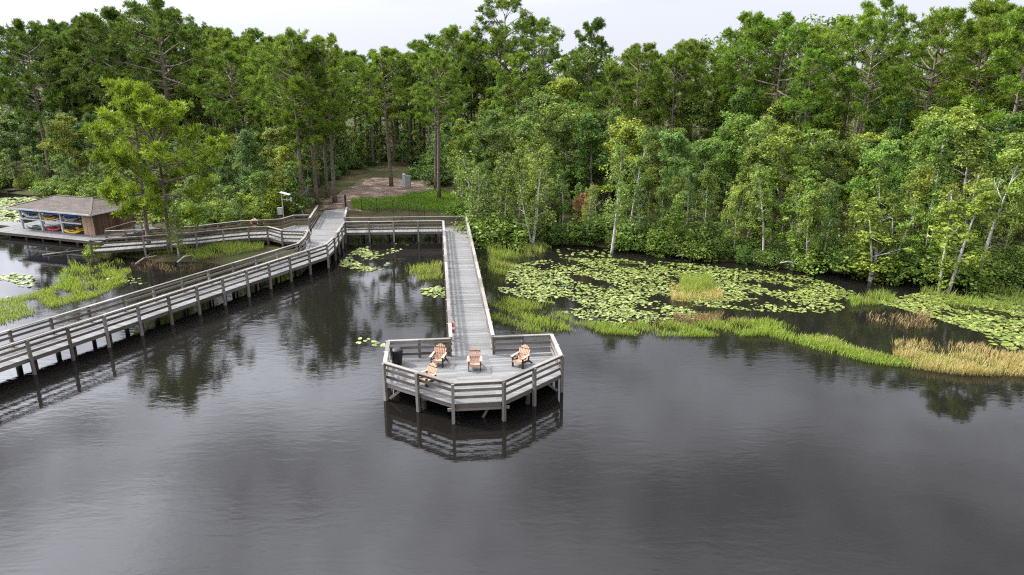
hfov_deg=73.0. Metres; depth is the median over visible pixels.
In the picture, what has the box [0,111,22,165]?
broadleaf tree
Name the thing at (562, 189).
swamp tree
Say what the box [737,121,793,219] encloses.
broadleaf tree
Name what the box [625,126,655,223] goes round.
swamp tree
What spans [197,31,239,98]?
pine tree
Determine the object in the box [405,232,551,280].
reeds
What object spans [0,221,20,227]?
side jetty
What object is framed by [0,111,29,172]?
broadleaf tree
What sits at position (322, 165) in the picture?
shrub
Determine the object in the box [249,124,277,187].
broadleaf tree
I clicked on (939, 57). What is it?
pine tree
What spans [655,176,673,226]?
swamp tree
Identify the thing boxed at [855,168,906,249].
swamp tree
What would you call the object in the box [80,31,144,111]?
pine tree
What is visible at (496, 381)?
fishing platform
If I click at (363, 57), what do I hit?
pine tree
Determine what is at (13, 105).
broadleaf tree
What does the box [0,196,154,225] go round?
lily pads
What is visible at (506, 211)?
shrub
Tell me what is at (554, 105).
broadleaf tree
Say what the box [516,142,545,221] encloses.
swamp tree
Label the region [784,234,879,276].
shrub
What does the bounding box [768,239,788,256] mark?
shrub
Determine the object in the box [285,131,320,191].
broadleaf tree
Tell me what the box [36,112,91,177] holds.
broadleaf tree
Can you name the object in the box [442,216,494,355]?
pier walkway
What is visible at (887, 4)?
pine tree
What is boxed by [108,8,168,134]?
pine tree
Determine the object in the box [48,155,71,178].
swamp tree
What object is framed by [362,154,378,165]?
shrub
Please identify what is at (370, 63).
pine tree
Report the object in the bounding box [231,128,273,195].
broadleaf tree
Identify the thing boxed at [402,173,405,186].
utility pedestal
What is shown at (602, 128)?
broadleaf tree
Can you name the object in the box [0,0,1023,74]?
sky
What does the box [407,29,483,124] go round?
pine tree
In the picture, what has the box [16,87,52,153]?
broadleaf tree
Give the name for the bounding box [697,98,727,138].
broadleaf tree
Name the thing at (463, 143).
broadleaf tree
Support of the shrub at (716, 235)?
on the ground at (353, 177)
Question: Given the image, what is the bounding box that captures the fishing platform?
[381,333,563,423]
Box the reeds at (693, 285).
[668,271,723,322]
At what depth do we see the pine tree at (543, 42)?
100.58 m
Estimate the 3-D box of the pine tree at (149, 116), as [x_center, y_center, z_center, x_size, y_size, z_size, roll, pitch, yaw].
[-30.977,-9.967,60.998,12.600,14.440,10.048,8,19,24]
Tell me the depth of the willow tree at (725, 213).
63.36 m
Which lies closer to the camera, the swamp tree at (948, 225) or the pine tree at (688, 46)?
the swamp tree at (948, 225)
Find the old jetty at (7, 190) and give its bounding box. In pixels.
[4,188,31,192]
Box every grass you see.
[83,240,273,271]
[350,187,477,219]
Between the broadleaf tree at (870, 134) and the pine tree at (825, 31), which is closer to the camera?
the broadleaf tree at (870, 134)
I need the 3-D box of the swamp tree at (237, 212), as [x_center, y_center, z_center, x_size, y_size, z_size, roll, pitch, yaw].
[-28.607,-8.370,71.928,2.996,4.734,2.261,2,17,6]
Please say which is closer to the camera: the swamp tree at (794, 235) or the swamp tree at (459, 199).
the swamp tree at (794, 235)
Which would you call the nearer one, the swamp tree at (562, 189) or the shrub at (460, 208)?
the swamp tree at (562, 189)
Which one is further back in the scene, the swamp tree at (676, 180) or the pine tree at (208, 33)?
the pine tree at (208, 33)
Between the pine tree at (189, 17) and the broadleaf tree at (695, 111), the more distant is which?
the pine tree at (189, 17)
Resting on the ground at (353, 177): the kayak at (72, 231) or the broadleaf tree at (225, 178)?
the broadleaf tree at (225, 178)
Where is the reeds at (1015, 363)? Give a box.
[890,336,1023,376]
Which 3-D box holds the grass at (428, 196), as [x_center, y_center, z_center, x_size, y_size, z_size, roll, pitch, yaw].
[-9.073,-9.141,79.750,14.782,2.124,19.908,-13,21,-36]
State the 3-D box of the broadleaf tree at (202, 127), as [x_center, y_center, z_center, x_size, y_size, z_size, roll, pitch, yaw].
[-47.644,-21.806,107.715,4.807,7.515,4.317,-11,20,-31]
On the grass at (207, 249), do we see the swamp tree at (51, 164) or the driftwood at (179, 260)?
the driftwood at (179, 260)
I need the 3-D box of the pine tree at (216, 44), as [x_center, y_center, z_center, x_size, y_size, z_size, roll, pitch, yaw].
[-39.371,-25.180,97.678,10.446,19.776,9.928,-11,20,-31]
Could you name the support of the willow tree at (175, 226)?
on the ground at (353, 177)
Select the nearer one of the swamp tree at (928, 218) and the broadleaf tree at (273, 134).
the swamp tree at (928, 218)
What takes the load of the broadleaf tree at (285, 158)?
on the ground at (353, 177)
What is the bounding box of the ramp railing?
[104,221,144,239]
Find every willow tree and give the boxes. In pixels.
[164,201,189,257]
[450,150,491,226]
[507,164,560,245]
[510,169,518,217]
[582,182,599,230]
[601,141,635,253]
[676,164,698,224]
[720,185,738,239]
[936,167,1003,250]
[997,192,1023,251]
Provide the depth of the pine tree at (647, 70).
103.67 m
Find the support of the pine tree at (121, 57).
on the ground at (353, 177)
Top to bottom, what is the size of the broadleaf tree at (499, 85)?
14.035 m
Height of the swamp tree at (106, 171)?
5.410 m
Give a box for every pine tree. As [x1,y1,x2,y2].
[0,17,75,178]
[0,29,49,114]
[0,37,41,152]
[6,32,80,137]
[9,43,75,117]
[30,20,74,113]
[37,19,94,148]
[39,41,94,155]
[54,5,167,176]
[60,13,134,107]
[60,25,106,123]
[79,75,184,250]
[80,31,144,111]
[89,0,217,152]
[93,91,232,252]
[97,19,166,99]
[98,18,139,125]
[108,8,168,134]
[123,4,201,94]
[126,28,171,77]
[137,33,190,103]
[148,8,195,125]
[157,34,207,124]
[169,26,212,127]
[177,20,206,108]
[184,51,229,137]
[186,49,273,186]
[187,36,266,126]
[191,27,246,134]
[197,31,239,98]
[199,41,264,111]
[204,27,254,99]
[223,39,275,123]
[224,34,267,124]
[240,59,287,143]
[241,27,265,127]
[241,43,310,189]
[248,26,331,207]
[254,35,276,75]
[265,51,309,136]
[272,48,338,164]
[275,59,339,186]
[276,43,341,203]
[278,49,357,164]
[282,32,369,202]
[295,47,346,197]
[317,81,349,147]
[328,54,362,147]
[338,49,372,145]
[345,57,367,143]
[346,53,389,154]
[347,61,397,156]
[350,48,414,186]
[365,45,418,161]
[379,52,411,157]
[396,66,419,150]
[401,52,434,142]
[404,38,440,150]
[406,48,463,189]
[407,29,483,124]
[409,52,473,199]
[418,24,488,125]
[436,36,476,125]
[448,41,493,132]
[451,37,499,127]
[457,0,550,115]
[470,27,524,122]
[484,51,542,122]
[496,15,566,107]
[507,34,581,109]
[561,48,605,118]
[570,16,614,109]
[580,63,645,197]
[607,52,649,124]
[608,41,667,183]
[613,49,680,162]
[644,49,709,131]
[644,51,700,129]
[657,38,716,123]
[663,39,724,144]
[706,25,787,136]
[709,10,792,183]
[724,11,836,187]
[735,17,794,121]
[767,22,845,179]
[777,46,847,150]
[805,7,893,167]
[831,0,933,132]
[834,17,919,173]
[876,6,994,132]
[900,5,979,106]
[931,13,1021,114]
[934,0,1020,112]
[935,0,1023,115]
[937,4,1023,176]
[959,5,1023,176]
[988,27,1023,110]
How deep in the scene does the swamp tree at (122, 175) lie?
83.98 m
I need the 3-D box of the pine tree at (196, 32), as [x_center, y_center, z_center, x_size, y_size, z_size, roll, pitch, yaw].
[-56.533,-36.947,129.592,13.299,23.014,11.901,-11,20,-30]
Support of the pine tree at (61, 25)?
on the ground at (353, 177)
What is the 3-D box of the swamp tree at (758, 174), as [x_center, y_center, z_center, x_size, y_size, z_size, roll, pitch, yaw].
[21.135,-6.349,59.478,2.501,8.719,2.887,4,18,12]
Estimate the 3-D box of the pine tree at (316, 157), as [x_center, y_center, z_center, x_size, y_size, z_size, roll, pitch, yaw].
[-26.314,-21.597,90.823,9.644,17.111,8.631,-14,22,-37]
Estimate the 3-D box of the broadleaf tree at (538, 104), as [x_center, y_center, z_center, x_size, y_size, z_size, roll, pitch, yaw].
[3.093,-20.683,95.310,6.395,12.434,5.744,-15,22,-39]
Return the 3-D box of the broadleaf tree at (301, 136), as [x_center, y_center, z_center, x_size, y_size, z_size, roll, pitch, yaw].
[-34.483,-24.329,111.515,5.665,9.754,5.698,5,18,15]
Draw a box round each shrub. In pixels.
[0,168,24,185]
[0,173,12,187]
[10,175,29,189]
[18,169,49,185]
[25,177,46,188]
[28,179,64,197]
[48,175,76,183]
[55,181,84,195]
[75,173,128,192]
[75,182,102,197]
[82,246,97,255]
[94,175,149,196]
[134,211,152,218]
[147,195,223,222]
[147,213,163,222]
[179,202,224,227]
[186,210,216,232]
[202,199,236,220]
[213,207,239,228]
[220,198,250,215]
[233,183,294,216]
[238,201,281,225]
[280,153,345,180]
[306,172,324,185]
[317,148,362,168]
[319,164,342,179]
[326,145,349,157]
[326,155,354,174]
[339,154,366,168]
[348,146,367,160]
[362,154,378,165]
[377,152,387,162]
[404,161,432,179]
[408,150,421,164]
[415,151,446,171]
[417,165,453,186]
[428,149,477,174]
[441,159,456,177]
[442,199,473,218]
[448,212,514,248]
[464,211,536,249]
[478,206,523,219]
[536,219,571,245]
[556,220,573,234]
[563,204,635,238]
[567,219,601,245]
[600,227,637,249]
[607,216,683,253]
[617,218,637,236]
[639,218,711,250]
[645,235,675,257]
[663,236,717,262]
[679,215,739,255]
[708,235,741,260]
[729,235,774,253]
[734,243,756,263]
[751,247,788,269]
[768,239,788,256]
[780,243,824,267]
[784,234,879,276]
[804,229,852,259]
[831,250,873,273]
[873,242,934,285]
[877,244,913,260]
[902,243,950,264]
[906,246,1017,296]
[906,264,933,282]
[932,238,982,256]
[966,246,1006,271]
[974,235,1023,279]
[982,259,1018,286]
[1002,246,1023,266]
[1002,257,1023,287]
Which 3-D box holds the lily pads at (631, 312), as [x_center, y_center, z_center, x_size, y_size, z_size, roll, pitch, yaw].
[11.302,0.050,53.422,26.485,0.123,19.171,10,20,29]
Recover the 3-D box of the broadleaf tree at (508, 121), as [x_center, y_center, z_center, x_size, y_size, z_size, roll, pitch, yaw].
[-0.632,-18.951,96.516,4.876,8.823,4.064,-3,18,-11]
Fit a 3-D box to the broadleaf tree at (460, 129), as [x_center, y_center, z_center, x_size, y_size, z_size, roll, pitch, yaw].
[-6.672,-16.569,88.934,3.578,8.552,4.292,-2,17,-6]
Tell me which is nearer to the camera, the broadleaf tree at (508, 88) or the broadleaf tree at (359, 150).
the broadleaf tree at (508, 88)
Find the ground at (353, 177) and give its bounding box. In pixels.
[0,75,1023,286]
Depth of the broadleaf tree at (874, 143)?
67.84 m
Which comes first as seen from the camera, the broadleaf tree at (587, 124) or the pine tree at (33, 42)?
the broadleaf tree at (587, 124)
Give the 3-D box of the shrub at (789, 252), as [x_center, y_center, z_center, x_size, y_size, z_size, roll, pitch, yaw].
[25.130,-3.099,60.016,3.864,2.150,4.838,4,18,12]
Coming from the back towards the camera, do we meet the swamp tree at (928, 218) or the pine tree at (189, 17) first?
the pine tree at (189, 17)
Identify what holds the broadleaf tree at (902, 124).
on the ground at (353, 177)
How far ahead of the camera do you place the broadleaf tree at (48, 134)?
103.85 m
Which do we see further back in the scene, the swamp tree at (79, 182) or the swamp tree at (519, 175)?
the swamp tree at (79, 182)
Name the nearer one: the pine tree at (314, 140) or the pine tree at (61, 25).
the pine tree at (314, 140)
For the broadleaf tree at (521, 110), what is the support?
on the ground at (353, 177)
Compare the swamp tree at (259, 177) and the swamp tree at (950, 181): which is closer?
the swamp tree at (950, 181)
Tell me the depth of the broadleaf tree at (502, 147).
78.55 m
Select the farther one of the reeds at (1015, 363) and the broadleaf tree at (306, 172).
the broadleaf tree at (306, 172)
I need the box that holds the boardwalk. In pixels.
[0,205,348,374]
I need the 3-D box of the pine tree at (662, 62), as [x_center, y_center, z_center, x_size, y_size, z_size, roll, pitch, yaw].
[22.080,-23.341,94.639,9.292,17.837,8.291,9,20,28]
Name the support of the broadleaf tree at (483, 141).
on the ground at (353, 177)
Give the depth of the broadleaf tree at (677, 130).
83.87 m
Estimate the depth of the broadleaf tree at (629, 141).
75.30 m
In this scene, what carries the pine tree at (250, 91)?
on the ground at (353, 177)
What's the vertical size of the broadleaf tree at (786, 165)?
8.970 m
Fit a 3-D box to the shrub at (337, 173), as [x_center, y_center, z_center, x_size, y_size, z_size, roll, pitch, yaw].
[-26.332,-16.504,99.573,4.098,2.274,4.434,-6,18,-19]
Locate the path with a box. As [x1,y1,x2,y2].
[319,177,433,211]
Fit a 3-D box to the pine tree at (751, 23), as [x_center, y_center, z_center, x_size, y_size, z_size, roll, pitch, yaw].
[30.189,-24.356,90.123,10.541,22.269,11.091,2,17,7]
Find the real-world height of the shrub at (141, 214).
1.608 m
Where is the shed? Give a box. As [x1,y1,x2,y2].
[7,195,132,235]
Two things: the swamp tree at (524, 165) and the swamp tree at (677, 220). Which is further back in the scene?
the swamp tree at (524, 165)
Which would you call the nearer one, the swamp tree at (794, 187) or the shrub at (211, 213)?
the swamp tree at (794, 187)
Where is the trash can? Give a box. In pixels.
[390,347,402,364]
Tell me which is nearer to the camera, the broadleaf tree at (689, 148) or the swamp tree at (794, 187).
the swamp tree at (794, 187)
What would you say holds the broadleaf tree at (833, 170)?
on the ground at (353, 177)
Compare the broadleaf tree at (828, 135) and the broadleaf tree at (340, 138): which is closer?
the broadleaf tree at (828, 135)
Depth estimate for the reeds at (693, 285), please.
51.68 m
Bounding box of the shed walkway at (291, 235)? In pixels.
[89,215,310,261]
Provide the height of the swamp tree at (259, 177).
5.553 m
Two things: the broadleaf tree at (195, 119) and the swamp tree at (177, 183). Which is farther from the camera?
the broadleaf tree at (195, 119)
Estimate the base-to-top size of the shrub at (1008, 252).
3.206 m
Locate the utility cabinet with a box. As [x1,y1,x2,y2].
[405,176,410,186]
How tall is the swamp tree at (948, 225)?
9.592 m
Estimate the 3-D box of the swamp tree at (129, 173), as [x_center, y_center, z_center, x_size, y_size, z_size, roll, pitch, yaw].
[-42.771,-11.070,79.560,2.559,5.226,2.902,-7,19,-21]
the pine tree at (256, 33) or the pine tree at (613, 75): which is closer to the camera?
the pine tree at (613, 75)
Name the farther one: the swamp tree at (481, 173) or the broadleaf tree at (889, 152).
the swamp tree at (481, 173)
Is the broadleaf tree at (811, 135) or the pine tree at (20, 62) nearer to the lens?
the broadleaf tree at (811, 135)
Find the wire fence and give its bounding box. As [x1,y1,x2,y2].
[361,196,424,217]
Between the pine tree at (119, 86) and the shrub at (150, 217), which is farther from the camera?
the shrub at (150, 217)
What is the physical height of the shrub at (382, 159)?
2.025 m
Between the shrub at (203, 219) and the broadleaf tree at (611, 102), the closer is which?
the shrub at (203, 219)
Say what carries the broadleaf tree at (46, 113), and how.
on the ground at (353, 177)
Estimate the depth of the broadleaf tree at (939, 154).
57.56 m
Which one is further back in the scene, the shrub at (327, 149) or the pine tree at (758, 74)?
the shrub at (327, 149)
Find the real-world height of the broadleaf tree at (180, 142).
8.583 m
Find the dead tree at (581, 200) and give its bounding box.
[571,191,592,225]
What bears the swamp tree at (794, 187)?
on the ground at (353, 177)
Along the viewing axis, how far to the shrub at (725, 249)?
61.37 m
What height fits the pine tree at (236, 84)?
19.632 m
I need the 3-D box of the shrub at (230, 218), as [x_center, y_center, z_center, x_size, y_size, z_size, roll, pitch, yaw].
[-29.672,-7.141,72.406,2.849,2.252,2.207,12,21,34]
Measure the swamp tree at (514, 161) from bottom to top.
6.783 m
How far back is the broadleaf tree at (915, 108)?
83.10 m
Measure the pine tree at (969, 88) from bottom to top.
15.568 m
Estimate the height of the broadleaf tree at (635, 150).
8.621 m
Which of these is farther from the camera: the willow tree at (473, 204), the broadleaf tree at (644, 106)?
the broadleaf tree at (644, 106)
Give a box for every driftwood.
[42,247,85,255]
[135,253,163,264]
[177,254,194,262]
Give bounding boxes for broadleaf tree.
[0,88,34,147]
[0,107,19,147]
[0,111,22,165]
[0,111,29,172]
[0,119,28,170]
[2,111,28,168]
[4,116,32,161]
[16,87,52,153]
[18,118,52,170]
[25,126,44,173]
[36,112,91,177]
[40,111,69,164]
[43,120,72,160]
[55,112,75,170]
[62,112,78,154]
[65,120,89,173]
[69,94,88,122]
[78,113,99,174]
[87,132,111,174]
[101,120,129,174]
[107,131,128,172]
[124,127,150,149]
[151,129,175,177]
[154,135,187,193]
[172,133,207,176]
[178,100,203,151]
[178,104,203,130]
[195,123,208,154]
[195,139,206,168]
[196,107,211,133]
[197,147,221,197]
[203,125,231,155]
[203,152,239,201]
[206,143,239,191]
[216,118,242,133]
[219,136,251,192]
[220,132,255,190]
[224,109,252,145]
[226,124,249,164]
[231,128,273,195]
[232,151,253,194]
[246,103,276,141]
[247,131,271,181]
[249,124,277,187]
[255,126,306,190]
[262,145,282,187]
[265,145,300,210]
[270,124,296,153]
[274,141,304,180]
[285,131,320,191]
[294,107,319,146]
[296,145,318,195]
[333,134,345,155]
[342,140,350,168]
[346,131,367,160]
[359,132,368,149]
[364,139,378,158]
[375,132,386,153]
[395,132,409,165]
[408,133,425,154]
[413,129,424,154]
[424,130,445,174]
[429,134,445,155]
[440,122,452,158]
[440,133,476,199]
[443,145,455,185]
[446,125,473,187]
[446,127,456,182]
[447,147,468,195]
[449,117,466,136]
[463,121,479,176]
[466,132,479,179]
[467,129,493,194]
[469,99,500,146]
[473,106,510,176]
[473,124,521,202]
[474,126,497,173]
[480,79,515,147]
[490,83,515,137]
[499,120,513,136]
[504,118,533,202]
[505,129,529,165]
[509,99,537,185]
[509,115,533,148]
[514,91,549,151]
[515,88,585,213]
[523,68,564,137]
[525,123,542,180]
[532,103,572,177]
[540,77,581,150]
[541,109,569,173]
[543,113,581,205]
[550,106,586,193]
[559,98,595,184]
[565,112,625,210]
[566,117,589,197]
[571,132,604,206]
[573,84,589,106]
[584,91,608,125]
[586,109,614,187]
[587,115,630,209]
[598,118,649,208]
[602,107,637,184]
[606,89,628,172]
[619,141,659,220]
[620,127,648,210]
[630,124,671,197]
[631,97,659,154]
[644,132,672,202]
[655,127,687,159]
[656,130,699,204]
[658,139,693,212]
[666,109,691,134]
[666,138,724,222]
[670,142,701,207]
[674,97,718,178]
[690,152,719,215]
[696,136,728,191]
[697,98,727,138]
[707,110,769,209]
[711,140,745,220]
[713,87,755,190]
[713,125,749,213]
[727,147,767,231]
[735,139,756,201]
[736,121,819,238]
[736,147,771,201]
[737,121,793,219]
[755,114,796,202]
[757,102,800,152]
[761,101,797,153]
[773,131,804,208]
[782,149,821,216]
[785,128,826,229]
[792,105,828,162]
[799,100,855,165]
[806,128,840,191]
[810,143,845,228]
[815,143,831,188]
[816,136,873,212]
[828,132,890,224]
[837,149,872,218]
[839,131,890,210]
[841,138,910,233]
[847,103,905,178]
[847,109,885,175]
[875,125,909,203]
[875,138,914,220]
[883,93,940,152]
[883,99,916,190]
[886,116,978,238]
[887,150,910,232]
[891,138,929,219]
[893,123,961,246]
[895,114,938,161]
[899,99,933,175]
[906,100,993,231]
[911,107,986,226]
[911,109,944,206]
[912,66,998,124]
[926,118,999,239]
[969,107,1023,225]
[969,117,1007,177]
[974,74,1017,178]
[975,143,1022,231]
[981,131,1023,237]
[985,113,1023,211]
[1007,174,1023,214]
[1008,98,1023,113]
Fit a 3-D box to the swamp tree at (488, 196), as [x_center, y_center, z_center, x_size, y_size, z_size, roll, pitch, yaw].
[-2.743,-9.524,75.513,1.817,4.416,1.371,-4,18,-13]
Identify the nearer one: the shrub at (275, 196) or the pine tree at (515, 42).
the shrub at (275, 196)
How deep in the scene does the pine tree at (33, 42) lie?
122.24 m
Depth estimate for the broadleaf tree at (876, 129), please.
89.02 m
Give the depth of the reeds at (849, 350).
44.69 m
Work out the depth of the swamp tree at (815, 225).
62.49 m
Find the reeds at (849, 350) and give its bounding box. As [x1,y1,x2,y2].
[488,295,948,367]
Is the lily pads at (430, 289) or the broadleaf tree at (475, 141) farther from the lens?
the broadleaf tree at (475, 141)
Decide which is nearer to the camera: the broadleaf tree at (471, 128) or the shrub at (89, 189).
the shrub at (89, 189)
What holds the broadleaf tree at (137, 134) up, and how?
on the ground at (353, 177)
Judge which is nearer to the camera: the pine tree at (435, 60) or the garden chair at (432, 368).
the garden chair at (432, 368)
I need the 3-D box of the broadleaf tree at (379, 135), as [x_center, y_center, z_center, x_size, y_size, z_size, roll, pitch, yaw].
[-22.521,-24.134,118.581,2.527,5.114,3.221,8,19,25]
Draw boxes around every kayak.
[23,213,38,217]
[25,224,44,228]
[41,212,58,214]
[42,215,55,219]
[45,226,60,230]
[62,216,77,220]
[63,229,80,233]
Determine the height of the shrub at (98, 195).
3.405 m
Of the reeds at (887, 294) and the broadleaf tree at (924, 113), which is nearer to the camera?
the reeds at (887, 294)
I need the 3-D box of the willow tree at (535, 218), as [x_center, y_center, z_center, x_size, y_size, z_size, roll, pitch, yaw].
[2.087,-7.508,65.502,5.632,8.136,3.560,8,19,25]
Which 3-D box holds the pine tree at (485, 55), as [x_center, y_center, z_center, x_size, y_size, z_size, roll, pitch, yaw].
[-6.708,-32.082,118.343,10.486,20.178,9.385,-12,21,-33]
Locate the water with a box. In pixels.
[0,192,1023,574]
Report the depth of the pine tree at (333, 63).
82.94 m
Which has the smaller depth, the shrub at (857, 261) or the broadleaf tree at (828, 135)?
the shrub at (857, 261)
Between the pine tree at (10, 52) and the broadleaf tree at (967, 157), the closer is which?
the broadleaf tree at (967, 157)
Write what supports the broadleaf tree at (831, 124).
on the ground at (353, 177)
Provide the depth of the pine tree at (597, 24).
109.10 m
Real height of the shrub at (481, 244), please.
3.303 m
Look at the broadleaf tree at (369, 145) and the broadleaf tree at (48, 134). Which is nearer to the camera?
the broadleaf tree at (48, 134)
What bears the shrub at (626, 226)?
on the ground at (353, 177)
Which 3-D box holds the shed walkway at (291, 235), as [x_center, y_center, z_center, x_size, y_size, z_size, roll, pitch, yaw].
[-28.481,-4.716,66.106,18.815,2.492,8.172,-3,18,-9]
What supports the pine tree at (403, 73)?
on the ground at (353, 177)
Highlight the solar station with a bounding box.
[277,191,291,217]
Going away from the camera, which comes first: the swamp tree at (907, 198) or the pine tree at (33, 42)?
the swamp tree at (907, 198)
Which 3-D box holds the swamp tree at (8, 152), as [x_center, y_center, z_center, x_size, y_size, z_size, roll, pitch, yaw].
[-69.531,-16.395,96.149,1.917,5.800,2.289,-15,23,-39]
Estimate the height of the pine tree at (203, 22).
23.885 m
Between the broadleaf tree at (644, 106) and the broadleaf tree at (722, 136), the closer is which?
the broadleaf tree at (722, 136)
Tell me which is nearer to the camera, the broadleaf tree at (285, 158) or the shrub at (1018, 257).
the shrub at (1018, 257)
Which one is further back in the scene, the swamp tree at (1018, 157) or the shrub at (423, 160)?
the shrub at (423, 160)
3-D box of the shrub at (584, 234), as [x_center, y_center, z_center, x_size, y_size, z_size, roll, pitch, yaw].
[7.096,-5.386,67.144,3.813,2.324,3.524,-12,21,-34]
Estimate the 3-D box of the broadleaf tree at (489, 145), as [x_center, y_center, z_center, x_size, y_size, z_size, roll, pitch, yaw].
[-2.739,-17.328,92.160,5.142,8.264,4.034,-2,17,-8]
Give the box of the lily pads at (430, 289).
[339,243,444,346]
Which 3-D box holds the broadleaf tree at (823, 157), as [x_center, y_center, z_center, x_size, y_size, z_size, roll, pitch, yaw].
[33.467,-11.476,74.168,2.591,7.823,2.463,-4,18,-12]
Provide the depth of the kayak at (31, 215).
70.72 m
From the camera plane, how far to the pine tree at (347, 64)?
78.60 m
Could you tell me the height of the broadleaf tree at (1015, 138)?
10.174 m
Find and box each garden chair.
[419,362,439,387]
[429,343,447,367]
[467,347,481,371]
[510,344,531,368]
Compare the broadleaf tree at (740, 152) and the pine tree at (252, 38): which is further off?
the pine tree at (252, 38)
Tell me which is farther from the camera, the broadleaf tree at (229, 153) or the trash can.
the broadleaf tree at (229, 153)
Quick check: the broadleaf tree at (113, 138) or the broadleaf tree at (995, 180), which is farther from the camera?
the broadleaf tree at (113, 138)
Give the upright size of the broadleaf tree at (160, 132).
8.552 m
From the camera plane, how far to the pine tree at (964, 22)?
86.33 m
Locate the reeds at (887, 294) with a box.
[848,283,1023,328]
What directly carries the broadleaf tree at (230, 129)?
on the ground at (353, 177)
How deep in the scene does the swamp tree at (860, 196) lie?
58.78 m
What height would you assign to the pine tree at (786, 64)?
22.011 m
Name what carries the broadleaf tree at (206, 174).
on the ground at (353, 177)
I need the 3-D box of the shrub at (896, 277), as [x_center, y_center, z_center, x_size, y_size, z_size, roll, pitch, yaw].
[31.160,-2.008,55.622,5.297,3.075,6.632,-2,17,-8]
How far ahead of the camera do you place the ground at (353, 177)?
77.91 m
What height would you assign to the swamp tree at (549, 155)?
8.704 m
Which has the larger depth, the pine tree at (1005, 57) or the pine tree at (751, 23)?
the pine tree at (751, 23)
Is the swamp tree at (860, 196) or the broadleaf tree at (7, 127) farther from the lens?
the broadleaf tree at (7, 127)
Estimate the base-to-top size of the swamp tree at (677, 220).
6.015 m
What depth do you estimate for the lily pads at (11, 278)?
56.01 m
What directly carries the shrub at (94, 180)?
on the ground at (353, 177)
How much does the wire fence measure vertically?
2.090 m
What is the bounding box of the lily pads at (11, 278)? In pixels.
[0,272,142,297]
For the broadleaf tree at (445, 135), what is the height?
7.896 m
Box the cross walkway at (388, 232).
[343,216,464,242]
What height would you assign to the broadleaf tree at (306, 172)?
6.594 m
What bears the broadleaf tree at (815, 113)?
on the ground at (353, 177)
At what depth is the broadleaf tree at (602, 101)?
95.35 m
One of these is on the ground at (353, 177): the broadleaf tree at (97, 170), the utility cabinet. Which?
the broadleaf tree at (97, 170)
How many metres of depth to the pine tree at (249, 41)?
111.87 m
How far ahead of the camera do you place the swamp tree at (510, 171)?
66.24 m
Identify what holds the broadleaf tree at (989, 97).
on the ground at (353, 177)
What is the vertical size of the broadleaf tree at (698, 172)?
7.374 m
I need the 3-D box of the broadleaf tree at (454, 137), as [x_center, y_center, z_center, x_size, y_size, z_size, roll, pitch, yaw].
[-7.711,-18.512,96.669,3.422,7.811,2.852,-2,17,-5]
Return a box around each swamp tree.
[0,151,15,186]
[1,148,19,184]
[19,146,42,181]
[19,155,32,172]
[34,154,50,178]
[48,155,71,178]
[50,154,77,187]
[60,151,74,178]
[75,172,89,191]
[82,138,99,177]
[88,159,96,177]
[97,162,107,185]
[97,163,121,179]
[100,162,120,184]
[116,165,131,195]
[124,171,149,192]
[153,171,174,201]
[172,188,185,220]
[175,149,191,200]
[178,156,205,202]
[180,173,205,219]
[208,175,228,204]
[222,185,248,227]
[242,170,274,212]
[279,162,315,217]
[455,173,464,202]
[473,162,491,213]
[481,160,500,211]
[484,185,494,208]
[489,150,515,220]
[491,163,518,232]
[492,159,505,213]
[505,155,521,212]
[510,157,531,224]
[512,156,526,216]
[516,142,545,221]
[523,152,556,241]
[524,143,558,213]
[548,159,574,226]
[554,169,570,221]
[570,182,583,220]
[584,185,601,215]
[620,184,632,217]
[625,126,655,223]
[628,185,651,243]
[633,165,666,223]
[650,184,672,233]
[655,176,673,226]
[659,191,698,254]
[666,175,684,218]
[672,183,683,212]
[694,167,717,242]
[695,183,722,226]
[722,182,749,254]
[731,166,780,246]
[744,163,773,261]
[764,182,781,241]
[772,201,793,246]
[777,170,828,268]
[782,179,805,227]
[789,166,810,229]
[791,188,823,269]
[810,184,825,241]
[817,181,842,265]
[819,178,846,238]
[836,202,914,283]
[839,190,866,244]
[843,190,868,243]
[852,203,876,249]
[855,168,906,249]
[880,192,907,251]
[890,203,925,255]
[894,162,940,248]
[895,174,924,244]
[904,183,949,265]
[918,179,1000,292]
[931,179,959,253]
[949,196,983,257]
[955,144,1023,289]
[970,192,1007,245]
[1014,213,1023,238]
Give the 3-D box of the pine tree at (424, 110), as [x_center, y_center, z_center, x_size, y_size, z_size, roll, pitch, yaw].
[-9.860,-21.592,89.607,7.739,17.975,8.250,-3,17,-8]
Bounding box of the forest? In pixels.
[0,13,1019,165]
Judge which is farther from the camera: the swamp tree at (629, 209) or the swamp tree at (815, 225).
the swamp tree at (629, 209)
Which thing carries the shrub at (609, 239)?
on the ground at (353, 177)
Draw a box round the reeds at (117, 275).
[0,258,131,323]
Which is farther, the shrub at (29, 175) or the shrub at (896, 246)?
the shrub at (29, 175)
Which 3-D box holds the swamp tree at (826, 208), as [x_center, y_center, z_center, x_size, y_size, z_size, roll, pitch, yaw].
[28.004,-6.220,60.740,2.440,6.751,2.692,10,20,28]
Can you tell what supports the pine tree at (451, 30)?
on the ground at (353, 177)
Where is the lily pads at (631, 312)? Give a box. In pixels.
[498,248,855,325]
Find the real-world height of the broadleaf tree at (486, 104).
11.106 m
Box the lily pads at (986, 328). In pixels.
[878,291,1023,351]
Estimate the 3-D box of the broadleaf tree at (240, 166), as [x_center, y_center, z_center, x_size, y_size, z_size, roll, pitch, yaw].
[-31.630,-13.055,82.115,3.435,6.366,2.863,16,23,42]

